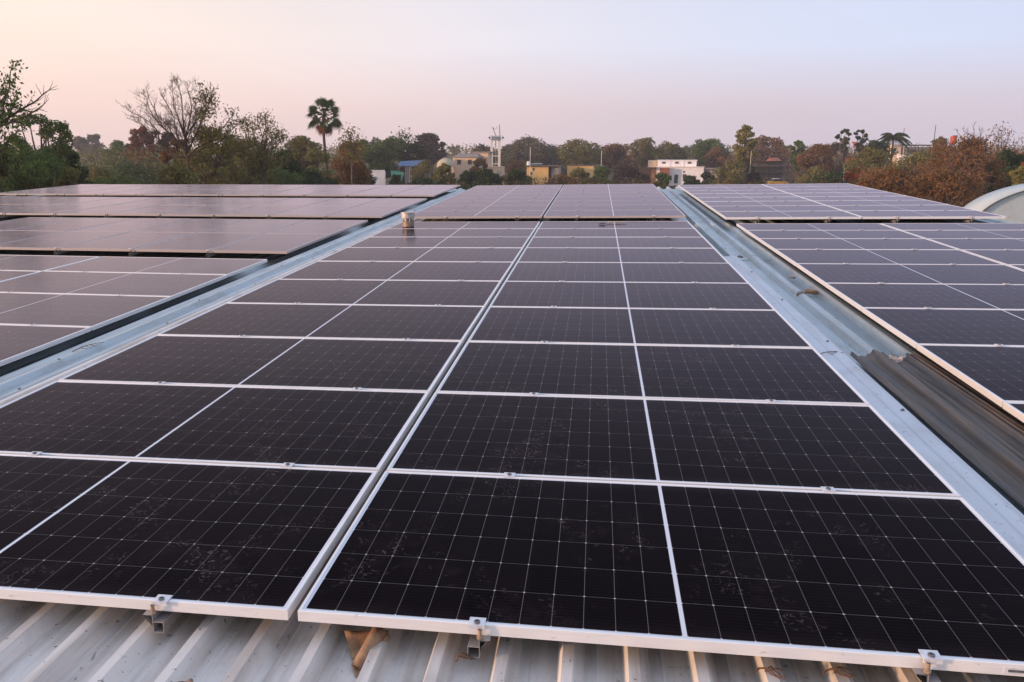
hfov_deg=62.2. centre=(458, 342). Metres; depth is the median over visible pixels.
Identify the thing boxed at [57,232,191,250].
solar panel
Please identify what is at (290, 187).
solar panel
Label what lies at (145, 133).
tree
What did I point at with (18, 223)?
solar panel
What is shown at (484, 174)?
bush
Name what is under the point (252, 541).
solar panel
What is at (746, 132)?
tall tree
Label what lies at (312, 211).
solar panel
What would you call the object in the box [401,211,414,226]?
vent pipe
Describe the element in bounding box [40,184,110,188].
solar panel
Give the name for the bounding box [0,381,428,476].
solar panel
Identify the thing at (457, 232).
solar panel
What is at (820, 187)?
solar panel
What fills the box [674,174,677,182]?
door
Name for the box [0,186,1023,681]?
warehouse
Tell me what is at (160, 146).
leafy tree
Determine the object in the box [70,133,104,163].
hazy tree
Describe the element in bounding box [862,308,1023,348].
solar panel
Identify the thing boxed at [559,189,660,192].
solar panel
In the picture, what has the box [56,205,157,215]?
solar panel
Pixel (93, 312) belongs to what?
solar panel
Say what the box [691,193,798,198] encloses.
solar panel
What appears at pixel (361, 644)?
dry leaf
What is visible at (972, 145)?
dry tree
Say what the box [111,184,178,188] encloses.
solar panel
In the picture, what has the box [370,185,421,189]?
solar panel
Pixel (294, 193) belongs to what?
solar panel
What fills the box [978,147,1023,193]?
leafy tree
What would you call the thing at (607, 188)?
solar panel
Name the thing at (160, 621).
mounting rail
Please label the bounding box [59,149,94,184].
round bush
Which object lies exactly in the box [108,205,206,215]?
solar panel
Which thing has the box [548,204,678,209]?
solar panel
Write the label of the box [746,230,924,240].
solar panel
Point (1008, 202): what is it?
arched shed
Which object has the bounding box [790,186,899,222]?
mounting rail
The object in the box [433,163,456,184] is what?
bush
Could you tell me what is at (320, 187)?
solar panel
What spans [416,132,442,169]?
umbrella tree
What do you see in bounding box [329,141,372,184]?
leafy tree
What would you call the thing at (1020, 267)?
solar panel
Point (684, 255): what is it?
solar panel
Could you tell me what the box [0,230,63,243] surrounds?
solar panel
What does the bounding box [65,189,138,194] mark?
solar panel
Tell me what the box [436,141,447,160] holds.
umbrella tree
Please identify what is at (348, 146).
sparse tree
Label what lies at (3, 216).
mounting rail
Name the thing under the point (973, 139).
bare tree
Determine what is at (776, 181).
parked car
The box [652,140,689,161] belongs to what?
leafy tree
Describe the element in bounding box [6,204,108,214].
solar panel
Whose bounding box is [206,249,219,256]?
mounting rail
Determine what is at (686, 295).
solar panel
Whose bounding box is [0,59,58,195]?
sparse tree
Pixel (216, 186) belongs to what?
solar panel
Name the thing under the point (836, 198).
solar panel
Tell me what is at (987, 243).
solar panel
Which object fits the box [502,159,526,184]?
bush
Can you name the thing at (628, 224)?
solar panel
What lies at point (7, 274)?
solar panel
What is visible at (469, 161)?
window
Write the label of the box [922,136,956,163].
leafy tree
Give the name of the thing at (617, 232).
solar panel
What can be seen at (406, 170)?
canopy
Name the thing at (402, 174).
tarp shelter
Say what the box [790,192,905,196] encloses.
solar panel
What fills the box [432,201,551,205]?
solar panel
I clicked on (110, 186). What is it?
solar panel
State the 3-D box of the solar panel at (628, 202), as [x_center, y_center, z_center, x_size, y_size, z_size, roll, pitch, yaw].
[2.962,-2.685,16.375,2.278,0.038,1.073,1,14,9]
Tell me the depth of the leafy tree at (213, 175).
54.15 m
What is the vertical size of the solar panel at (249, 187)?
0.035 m
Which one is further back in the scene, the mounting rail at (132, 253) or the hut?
the hut
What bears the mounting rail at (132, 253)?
on the warehouse
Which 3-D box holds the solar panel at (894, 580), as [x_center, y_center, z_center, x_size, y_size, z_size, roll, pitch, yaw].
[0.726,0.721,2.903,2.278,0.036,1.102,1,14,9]
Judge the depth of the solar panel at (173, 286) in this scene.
9.06 m
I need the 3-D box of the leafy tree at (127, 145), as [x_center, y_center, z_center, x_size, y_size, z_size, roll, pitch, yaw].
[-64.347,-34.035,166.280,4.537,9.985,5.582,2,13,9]
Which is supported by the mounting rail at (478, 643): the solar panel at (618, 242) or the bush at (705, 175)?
the solar panel at (618, 242)
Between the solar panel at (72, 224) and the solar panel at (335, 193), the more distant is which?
the solar panel at (335, 193)
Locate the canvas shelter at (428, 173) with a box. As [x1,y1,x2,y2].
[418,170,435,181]
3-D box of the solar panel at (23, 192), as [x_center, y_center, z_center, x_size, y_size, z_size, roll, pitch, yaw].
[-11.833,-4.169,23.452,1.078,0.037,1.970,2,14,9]
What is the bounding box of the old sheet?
[850,349,1023,508]
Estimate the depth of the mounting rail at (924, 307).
6.55 m
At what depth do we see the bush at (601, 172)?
146.40 m
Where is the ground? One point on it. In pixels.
(388, 179)
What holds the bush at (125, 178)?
on the ground
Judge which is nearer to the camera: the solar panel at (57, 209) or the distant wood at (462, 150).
the solar panel at (57, 209)
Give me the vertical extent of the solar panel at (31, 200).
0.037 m
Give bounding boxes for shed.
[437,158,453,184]
[963,184,1023,222]
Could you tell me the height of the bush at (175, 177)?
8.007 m
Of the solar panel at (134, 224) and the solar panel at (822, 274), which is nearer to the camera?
the solar panel at (822, 274)
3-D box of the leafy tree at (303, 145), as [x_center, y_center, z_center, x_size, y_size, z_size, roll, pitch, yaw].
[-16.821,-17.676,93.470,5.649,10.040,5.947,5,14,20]
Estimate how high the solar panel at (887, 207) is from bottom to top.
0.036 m
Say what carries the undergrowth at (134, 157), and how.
on the ground
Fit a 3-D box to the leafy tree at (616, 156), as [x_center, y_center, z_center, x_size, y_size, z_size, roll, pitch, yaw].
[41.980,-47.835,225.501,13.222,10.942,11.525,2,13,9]
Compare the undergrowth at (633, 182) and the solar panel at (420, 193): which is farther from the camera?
the undergrowth at (633, 182)
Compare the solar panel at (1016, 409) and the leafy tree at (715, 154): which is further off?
the leafy tree at (715, 154)
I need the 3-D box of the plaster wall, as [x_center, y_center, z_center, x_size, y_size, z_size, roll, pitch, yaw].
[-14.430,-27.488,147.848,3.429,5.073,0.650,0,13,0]
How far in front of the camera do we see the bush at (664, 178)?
146.75 m
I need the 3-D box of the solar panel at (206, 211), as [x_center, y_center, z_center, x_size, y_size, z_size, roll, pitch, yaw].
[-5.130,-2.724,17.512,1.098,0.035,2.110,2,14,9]
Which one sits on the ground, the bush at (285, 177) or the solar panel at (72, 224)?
the bush at (285, 177)
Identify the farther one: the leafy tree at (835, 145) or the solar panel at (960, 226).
the leafy tree at (835, 145)
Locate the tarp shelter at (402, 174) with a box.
[391,170,404,181]
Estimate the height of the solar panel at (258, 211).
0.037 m
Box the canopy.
[397,160,421,184]
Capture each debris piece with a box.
[607,221,626,222]
[805,288,818,294]
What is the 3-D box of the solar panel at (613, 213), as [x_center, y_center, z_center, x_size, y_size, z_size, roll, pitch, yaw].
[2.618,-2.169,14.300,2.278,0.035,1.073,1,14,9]
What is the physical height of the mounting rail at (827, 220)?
0.103 m
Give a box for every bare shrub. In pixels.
[870,153,925,192]
[913,144,988,203]
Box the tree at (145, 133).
[123,126,157,180]
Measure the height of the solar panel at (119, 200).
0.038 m
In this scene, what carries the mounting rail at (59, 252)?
on the warehouse
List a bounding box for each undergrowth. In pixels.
[0,145,359,184]
[8,154,342,183]
[91,175,1001,193]
[92,176,1008,192]
[715,145,1022,182]
[858,160,985,206]
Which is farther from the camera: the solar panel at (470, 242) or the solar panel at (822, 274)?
the solar panel at (470, 242)
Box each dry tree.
[854,165,922,197]
[887,151,949,199]
[904,167,983,206]
[914,133,1011,206]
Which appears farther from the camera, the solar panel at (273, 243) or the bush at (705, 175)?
the bush at (705, 175)
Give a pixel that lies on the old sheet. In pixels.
(981, 432)
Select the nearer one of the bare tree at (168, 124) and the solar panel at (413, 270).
the solar panel at (413, 270)
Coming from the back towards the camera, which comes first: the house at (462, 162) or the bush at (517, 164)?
the house at (462, 162)
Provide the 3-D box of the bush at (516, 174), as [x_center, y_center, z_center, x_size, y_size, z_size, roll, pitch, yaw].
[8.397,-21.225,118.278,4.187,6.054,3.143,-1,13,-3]
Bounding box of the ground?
[10,154,989,205]
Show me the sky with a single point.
(682, 72)
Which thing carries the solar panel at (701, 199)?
on the mounting rail at (827, 220)
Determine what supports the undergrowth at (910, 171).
on the ground
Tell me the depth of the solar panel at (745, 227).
12.11 m
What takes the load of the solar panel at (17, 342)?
on the mounting rail
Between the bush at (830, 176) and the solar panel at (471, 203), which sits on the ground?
the bush at (830, 176)
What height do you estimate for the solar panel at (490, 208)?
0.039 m
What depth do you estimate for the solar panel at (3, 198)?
21.13 m
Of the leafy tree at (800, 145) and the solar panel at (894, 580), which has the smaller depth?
the solar panel at (894, 580)
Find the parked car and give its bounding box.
[766,178,787,183]
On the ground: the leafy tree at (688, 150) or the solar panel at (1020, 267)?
the leafy tree at (688, 150)
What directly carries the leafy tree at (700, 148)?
on the ground
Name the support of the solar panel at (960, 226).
on the mounting rail
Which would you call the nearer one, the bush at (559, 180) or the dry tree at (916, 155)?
the dry tree at (916, 155)
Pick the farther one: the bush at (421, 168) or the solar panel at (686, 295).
the bush at (421, 168)
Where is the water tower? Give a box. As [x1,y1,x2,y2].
[488,125,503,165]
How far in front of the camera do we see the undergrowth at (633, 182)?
103.17 m
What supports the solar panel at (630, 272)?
on the mounting rail at (478, 643)
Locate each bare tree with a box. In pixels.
[116,73,252,184]
[946,123,999,202]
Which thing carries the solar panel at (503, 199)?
on the mounting rail
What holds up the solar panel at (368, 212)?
on the mounting rail
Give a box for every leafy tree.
[0,142,66,195]
[7,112,74,184]
[22,154,81,187]
[100,140,133,175]
[120,143,134,179]
[144,130,172,174]
[157,139,191,183]
[170,124,248,184]
[211,136,276,184]
[284,135,311,160]
[288,136,333,184]
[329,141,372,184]
[355,135,409,177]
[399,143,429,166]
[471,143,497,165]
[496,144,514,170]
[501,133,560,170]
[553,151,565,169]
[555,138,605,175]
[592,142,640,179]
[628,137,665,169]
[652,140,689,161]
[683,145,702,166]
[690,138,728,167]
[699,147,733,178]
[746,135,790,160]
[787,140,807,183]
[794,143,837,176]
[817,139,849,171]
[838,146,889,183]
[855,140,898,165]
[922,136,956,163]
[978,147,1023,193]
[1008,166,1023,185]
[1017,148,1023,182]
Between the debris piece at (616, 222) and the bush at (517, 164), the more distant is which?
the bush at (517, 164)
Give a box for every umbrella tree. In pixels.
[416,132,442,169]
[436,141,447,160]
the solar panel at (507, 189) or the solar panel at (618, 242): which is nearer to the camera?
the solar panel at (618, 242)
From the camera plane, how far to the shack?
222.23 m
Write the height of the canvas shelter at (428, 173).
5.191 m
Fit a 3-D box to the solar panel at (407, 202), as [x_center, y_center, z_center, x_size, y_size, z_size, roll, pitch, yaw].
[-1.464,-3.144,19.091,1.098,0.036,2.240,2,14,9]
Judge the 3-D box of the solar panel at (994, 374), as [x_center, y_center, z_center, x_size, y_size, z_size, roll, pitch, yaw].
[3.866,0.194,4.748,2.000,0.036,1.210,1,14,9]
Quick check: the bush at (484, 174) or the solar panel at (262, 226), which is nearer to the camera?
the solar panel at (262, 226)
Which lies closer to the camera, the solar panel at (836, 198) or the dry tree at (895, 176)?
the solar panel at (836, 198)
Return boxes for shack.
[751,158,788,182]
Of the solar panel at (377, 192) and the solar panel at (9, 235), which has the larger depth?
the solar panel at (377, 192)
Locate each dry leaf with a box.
[344,627,390,677]
[888,355,902,362]
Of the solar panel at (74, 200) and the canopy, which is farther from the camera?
the canopy
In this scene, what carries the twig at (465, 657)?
attached to the mounting rail at (478, 643)
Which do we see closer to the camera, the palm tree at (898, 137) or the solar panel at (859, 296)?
the solar panel at (859, 296)
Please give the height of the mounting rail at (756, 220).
0.103 m
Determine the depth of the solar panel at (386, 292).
7.73 m
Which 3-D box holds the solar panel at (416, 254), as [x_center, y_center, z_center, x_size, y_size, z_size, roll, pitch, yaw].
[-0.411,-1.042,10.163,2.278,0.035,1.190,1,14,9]
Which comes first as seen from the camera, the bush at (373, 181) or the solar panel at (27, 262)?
the solar panel at (27, 262)
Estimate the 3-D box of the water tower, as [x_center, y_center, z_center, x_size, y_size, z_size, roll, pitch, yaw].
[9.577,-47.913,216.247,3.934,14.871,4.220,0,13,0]
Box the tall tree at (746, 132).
[732,124,758,176]
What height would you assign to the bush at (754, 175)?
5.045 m
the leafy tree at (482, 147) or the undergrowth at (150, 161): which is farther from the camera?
the leafy tree at (482, 147)
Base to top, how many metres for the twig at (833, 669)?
0.018 m
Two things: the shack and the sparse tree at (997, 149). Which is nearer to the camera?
the sparse tree at (997, 149)
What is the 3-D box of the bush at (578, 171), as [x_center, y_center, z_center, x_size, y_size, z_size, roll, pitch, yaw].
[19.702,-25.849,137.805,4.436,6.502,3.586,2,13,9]
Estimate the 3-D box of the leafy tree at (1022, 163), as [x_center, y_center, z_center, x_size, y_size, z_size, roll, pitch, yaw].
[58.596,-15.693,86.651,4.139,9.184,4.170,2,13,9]
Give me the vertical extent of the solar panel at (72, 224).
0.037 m
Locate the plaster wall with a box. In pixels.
[369,170,385,184]
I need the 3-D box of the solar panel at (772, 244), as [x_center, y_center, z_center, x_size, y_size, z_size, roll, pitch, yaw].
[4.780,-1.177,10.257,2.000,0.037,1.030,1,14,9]
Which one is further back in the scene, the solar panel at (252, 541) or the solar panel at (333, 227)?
the solar panel at (333, 227)
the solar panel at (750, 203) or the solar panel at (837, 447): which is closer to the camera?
the solar panel at (837, 447)
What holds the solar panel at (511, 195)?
on the mounting rail
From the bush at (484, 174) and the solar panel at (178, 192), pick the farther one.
the bush at (484, 174)
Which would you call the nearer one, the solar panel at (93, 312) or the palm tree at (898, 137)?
the solar panel at (93, 312)
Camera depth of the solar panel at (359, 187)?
23.95 m
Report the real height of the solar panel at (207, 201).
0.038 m
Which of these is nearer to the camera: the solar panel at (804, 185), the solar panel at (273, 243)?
the solar panel at (273, 243)
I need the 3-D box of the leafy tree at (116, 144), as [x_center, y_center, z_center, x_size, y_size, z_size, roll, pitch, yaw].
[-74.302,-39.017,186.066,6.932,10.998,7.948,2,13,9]
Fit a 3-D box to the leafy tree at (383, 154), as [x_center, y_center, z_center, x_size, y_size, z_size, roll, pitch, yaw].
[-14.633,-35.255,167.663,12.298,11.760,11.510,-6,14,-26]
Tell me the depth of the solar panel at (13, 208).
18.45 m
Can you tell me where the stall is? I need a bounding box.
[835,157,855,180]
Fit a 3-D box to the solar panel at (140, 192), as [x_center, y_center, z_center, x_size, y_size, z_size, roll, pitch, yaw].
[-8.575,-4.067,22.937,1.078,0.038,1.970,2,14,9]
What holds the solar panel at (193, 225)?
on the mounting rail at (59, 252)
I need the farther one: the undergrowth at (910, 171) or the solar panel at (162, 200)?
the undergrowth at (910, 171)
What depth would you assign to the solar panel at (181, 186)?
25.02 m
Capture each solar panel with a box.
[0,189,65,194]
[0,196,33,200]
[0,197,75,203]
[0,204,19,206]
[0,204,66,214]
[0,217,75,230]
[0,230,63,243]
[0,231,127,249]
[0,255,99,270]
[0,270,39,281]
[0,271,226,299]
[0,292,170,330]
[0,324,90,366]
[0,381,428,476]
[0,454,377,619]
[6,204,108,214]
[10,218,133,230]
[27,189,101,194]
[29,197,118,204]
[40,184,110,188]
[44,256,266,276]
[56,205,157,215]
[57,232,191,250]
[58,335,461,396]
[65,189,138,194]
[71,218,191,231]
[75,184,144,188]
[75,197,161,204]
[103,189,175,195]
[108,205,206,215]
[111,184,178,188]
[116,197,204,204]
[132,219,247,232]
[132,233,261,252]
[143,189,213,195]
[147,184,205,188]
[157,303,484,344]
[161,205,251,216]
[163,197,243,204]
[182,189,251,195]
[184,184,240,188]
[197,219,307,233]
[209,233,330,253]
[212,198,289,205]
[214,206,302,216]
[221,185,276,188]
[223,189,289,195]
[227,279,500,309]
[257,198,334,205]
[258,185,311,189]
[264,190,324,195]
[266,220,367,235]
[269,206,354,216]
[279,261,513,283]
[291,185,348,189]
[298,471,1023,676]
[306,190,365,195]
[307,198,380,205]
[318,247,522,263]
[326,206,405,217]
[330,185,384,189]
[348,190,405,195]
[349,237,529,249]
[358,198,426,207]
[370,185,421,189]
[370,229,535,238]
[387,392,960,496]
[388,222,539,228]
[391,190,447,196]
[410,185,460,190]
[414,210,545,218]
[421,205,548,210]
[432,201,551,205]
[436,341,869,404]
[441,197,554,201]
[450,193,556,197]
[459,190,558,193]
[466,187,560,190]
[468,307,813,347]
[473,185,562,187]
[489,281,775,309]
[505,262,748,282]
[517,248,728,262]
[526,237,713,247]
[533,228,702,236]
[538,221,693,227]
[544,210,685,217]
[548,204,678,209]
[551,200,672,204]
[554,196,668,200]
[556,192,664,196]
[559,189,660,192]
[561,186,657,189]
[563,184,653,186]
[678,184,767,188]
[682,187,776,191]
[686,190,786,194]
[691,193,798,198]
[696,197,810,202]
[702,201,823,207]
[709,205,841,212]
[717,211,860,219]
[736,223,897,231]
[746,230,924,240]
[759,238,958,251]
[762,183,857,186]
[771,186,871,189]
[775,249,1004,265]
[780,189,885,192]
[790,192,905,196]
[796,263,1023,285]
[802,196,924,200]
[814,200,948,205]
[825,283,1023,311]
[828,205,972,210]
[845,210,1005,218]
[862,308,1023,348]
[880,223,1023,229]
[901,230,1023,238]
[917,344,1023,406]
[927,238,1023,249]
[962,250,1023,264]
[1003,402,1023,422]
[1008,264,1023,270]
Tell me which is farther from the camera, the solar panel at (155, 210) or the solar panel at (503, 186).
the solar panel at (503, 186)
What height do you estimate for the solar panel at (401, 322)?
0.037 m
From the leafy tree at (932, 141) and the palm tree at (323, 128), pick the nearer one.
the palm tree at (323, 128)
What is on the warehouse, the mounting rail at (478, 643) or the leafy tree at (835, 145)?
the mounting rail at (478, 643)
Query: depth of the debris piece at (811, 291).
7.97 m
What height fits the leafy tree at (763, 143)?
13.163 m
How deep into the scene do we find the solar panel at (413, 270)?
8.93 m
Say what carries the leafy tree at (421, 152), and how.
on the ground
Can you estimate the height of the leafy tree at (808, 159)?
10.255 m
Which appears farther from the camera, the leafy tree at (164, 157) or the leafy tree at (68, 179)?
the leafy tree at (164, 157)
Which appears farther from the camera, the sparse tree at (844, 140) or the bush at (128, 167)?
the sparse tree at (844, 140)
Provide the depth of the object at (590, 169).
171.35 m
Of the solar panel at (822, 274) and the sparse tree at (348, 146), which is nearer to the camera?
the solar panel at (822, 274)
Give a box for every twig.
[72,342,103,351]
[455,652,476,662]
[755,666,786,678]
[823,666,856,677]
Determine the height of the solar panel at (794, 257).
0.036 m
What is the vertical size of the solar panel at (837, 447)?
0.035 m
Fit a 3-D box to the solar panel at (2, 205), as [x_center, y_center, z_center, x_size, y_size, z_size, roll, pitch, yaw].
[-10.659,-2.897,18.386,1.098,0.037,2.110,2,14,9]
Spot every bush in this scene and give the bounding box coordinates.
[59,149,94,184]
[84,162,120,180]
[89,171,144,183]
[107,159,162,183]
[153,159,201,184]
[256,162,306,184]
[270,148,311,184]
[303,168,338,184]
[357,172,377,184]
[388,174,404,184]
[406,177,444,184]
[409,158,443,180]
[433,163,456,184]
[456,170,477,189]
[468,157,492,178]
[473,167,503,185]
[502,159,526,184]
[504,168,532,184]
[544,173,580,184]
[569,165,591,183]
[590,166,613,183]
[612,164,652,183]
[653,172,671,187]
[682,175,700,184]
[700,171,716,184]
[709,160,749,184]
[722,159,755,178]
[742,171,763,183]
[795,166,828,183]
[805,170,844,183]
[843,165,864,184]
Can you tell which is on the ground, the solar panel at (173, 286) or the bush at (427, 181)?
the bush at (427, 181)
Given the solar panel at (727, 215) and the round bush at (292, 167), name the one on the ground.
the round bush at (292, 167)
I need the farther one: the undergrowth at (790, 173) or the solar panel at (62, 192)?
the undergrowth at (790, 173)
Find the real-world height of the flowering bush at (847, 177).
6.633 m
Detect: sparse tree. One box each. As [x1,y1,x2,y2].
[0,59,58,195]
[229,108,295,184]
[334,122,368,184]
[390,126,424,166]
[835,128,851,162]
[853,129,868,158]
[982,121,1023,160]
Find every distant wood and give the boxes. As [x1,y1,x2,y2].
[8,143,1023,164]
[9,143,1023,176]
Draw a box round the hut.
[525,165,561,184]
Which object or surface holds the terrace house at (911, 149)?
on the ground
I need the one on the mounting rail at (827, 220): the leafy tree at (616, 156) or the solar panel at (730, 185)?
the solar panel at (730, 185)
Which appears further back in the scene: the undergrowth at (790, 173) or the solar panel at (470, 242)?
the undergrowth at (790, 173)
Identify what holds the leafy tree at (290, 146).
on the ground
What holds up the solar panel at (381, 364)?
on the mounting rail at (34, 453)
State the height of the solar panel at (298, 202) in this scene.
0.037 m
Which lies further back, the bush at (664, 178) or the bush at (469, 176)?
the bush at (664, 178)
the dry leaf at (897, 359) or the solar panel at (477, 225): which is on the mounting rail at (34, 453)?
the solar panel at (477, 225)
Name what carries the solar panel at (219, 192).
on the mounting rail
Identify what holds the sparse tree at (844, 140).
on the ground
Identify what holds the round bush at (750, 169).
on the ground
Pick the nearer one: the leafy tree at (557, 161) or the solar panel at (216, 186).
the solar panel at (216, 186)
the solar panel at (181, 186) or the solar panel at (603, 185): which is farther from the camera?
the solar panel at (181, 186)
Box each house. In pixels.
[453,152,493,184]
[488,166,504,184]
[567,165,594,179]
[887,145,909,164]
[902,145,931,155]
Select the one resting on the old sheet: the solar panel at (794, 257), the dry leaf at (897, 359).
the dry leaf at (897, 359)
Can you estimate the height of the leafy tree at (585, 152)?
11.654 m
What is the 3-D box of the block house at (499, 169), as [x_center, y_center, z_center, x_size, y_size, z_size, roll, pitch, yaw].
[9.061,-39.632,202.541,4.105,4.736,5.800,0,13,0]
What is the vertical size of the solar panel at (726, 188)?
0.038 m
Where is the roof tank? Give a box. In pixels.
[950,135,956,145]
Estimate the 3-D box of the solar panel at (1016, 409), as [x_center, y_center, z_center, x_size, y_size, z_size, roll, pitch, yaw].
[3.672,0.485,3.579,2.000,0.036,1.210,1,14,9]
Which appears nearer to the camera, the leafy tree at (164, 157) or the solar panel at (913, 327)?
the solar panel at (913, 327)
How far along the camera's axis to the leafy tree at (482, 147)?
281.51 m
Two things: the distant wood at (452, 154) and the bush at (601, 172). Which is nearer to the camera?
the bush at (601, 172)
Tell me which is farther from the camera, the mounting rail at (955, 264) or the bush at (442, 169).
the bush at (442, 169)
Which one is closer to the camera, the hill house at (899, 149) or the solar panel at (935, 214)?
the solar panel at (935, 214)
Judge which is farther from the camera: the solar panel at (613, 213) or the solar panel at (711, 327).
the solar panel at (613, 213)
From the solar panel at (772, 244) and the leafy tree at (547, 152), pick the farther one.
the leafy tree at (547, 152)
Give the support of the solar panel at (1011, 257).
on the mounting rail
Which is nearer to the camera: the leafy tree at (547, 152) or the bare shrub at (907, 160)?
the bare shrub at (907, 160)
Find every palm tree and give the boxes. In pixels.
[306,97,343,173]
[876,132,911,163]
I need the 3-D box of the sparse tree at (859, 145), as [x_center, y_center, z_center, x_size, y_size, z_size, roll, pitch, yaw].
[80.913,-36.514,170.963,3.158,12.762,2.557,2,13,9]
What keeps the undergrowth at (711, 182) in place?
on the ground
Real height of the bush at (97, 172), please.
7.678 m
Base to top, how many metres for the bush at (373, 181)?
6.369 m
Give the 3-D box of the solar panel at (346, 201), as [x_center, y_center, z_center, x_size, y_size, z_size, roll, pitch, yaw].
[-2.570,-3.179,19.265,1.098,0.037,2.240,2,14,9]
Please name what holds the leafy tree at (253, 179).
on the ground
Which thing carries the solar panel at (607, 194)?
on the mounting rail
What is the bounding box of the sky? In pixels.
[0,0,1023,153]
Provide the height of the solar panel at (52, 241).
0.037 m
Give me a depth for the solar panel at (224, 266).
10.25 m
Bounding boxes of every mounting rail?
[0,213,18,217]
[27,228,430,455]
[51,213,70,216]
[54,247,70,254]
[129,248,143,255]
[143,228,509,632]
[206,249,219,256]
[467,228,575,657]
[664,236,942,681]
[712,193,760,222]
[755,189,831,222]
[782,229,1004,345]
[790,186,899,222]
[861,229,1009,284]
[919,204,973,222]
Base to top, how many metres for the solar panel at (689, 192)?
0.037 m
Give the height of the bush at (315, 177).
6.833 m
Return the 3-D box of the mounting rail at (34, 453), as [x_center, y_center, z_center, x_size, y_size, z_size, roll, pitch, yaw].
[-1.196,-0.554,8.346,0.081,0.103,11.578,1,14,9]
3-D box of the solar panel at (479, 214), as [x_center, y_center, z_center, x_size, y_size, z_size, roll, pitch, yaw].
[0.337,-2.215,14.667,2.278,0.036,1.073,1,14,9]
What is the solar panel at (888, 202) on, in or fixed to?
on the mounting rail at (968, 220)
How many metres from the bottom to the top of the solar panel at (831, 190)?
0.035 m
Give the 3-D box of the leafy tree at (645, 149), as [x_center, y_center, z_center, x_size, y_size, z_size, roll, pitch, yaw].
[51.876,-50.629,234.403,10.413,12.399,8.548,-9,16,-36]
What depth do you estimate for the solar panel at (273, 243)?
12.10 m
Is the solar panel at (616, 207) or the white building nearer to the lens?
the solar panel at (616, 207)
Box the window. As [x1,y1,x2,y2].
[467,159,471,164]
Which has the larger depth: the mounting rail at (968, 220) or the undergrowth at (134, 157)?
the undergrowth at (134, 157)
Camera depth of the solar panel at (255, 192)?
22.23 m
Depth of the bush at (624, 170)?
156.59 m
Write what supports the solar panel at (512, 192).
on the mounting rail
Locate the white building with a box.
[640,160,718,185]
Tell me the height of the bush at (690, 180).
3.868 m
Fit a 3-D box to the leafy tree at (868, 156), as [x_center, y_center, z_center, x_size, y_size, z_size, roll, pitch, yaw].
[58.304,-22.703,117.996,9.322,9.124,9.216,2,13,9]
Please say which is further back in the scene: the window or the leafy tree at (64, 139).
the window
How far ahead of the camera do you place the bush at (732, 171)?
146.42 m
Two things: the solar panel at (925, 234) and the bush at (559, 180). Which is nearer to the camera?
the solar panel at (925, 234)
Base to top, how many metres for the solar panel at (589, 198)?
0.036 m
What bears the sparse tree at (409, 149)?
on the ground
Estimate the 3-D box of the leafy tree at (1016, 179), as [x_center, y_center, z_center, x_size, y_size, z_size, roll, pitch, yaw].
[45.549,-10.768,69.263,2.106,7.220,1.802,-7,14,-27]
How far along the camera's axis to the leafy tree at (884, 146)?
174.25 m
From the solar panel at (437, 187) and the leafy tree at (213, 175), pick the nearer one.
the solar panel at (437, 187)
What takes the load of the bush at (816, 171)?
on the ground
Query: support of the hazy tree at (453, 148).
on the ground
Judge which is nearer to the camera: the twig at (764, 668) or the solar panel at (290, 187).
the twig at (764, 668)
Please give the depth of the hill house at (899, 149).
209.69 m
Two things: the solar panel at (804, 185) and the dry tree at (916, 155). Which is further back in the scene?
the dry tree at (916, 155)
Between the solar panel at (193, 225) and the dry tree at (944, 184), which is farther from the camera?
the dry tree at (944, 184)
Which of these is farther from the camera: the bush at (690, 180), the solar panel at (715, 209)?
the bush at (690, 180)
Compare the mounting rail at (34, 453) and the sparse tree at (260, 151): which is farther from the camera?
the sparse tree at (260, 151)
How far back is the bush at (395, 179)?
117.76 m
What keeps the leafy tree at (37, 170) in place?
on the ground
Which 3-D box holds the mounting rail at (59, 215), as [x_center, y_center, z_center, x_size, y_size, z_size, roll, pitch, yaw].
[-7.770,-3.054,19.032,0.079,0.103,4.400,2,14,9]
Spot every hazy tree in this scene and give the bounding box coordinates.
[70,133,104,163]
[447,145,459,156]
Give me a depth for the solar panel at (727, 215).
13.40 m
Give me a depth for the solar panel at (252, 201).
19.58 m
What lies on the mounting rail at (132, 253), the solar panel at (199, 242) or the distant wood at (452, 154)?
the solar panel at (199, 242)
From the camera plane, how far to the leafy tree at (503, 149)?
272.95 m
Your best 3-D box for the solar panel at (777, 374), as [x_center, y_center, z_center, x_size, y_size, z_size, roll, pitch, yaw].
[1.091,0.173,5.103,2.278,0.038,1.173,1,14,9]
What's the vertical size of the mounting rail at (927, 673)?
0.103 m

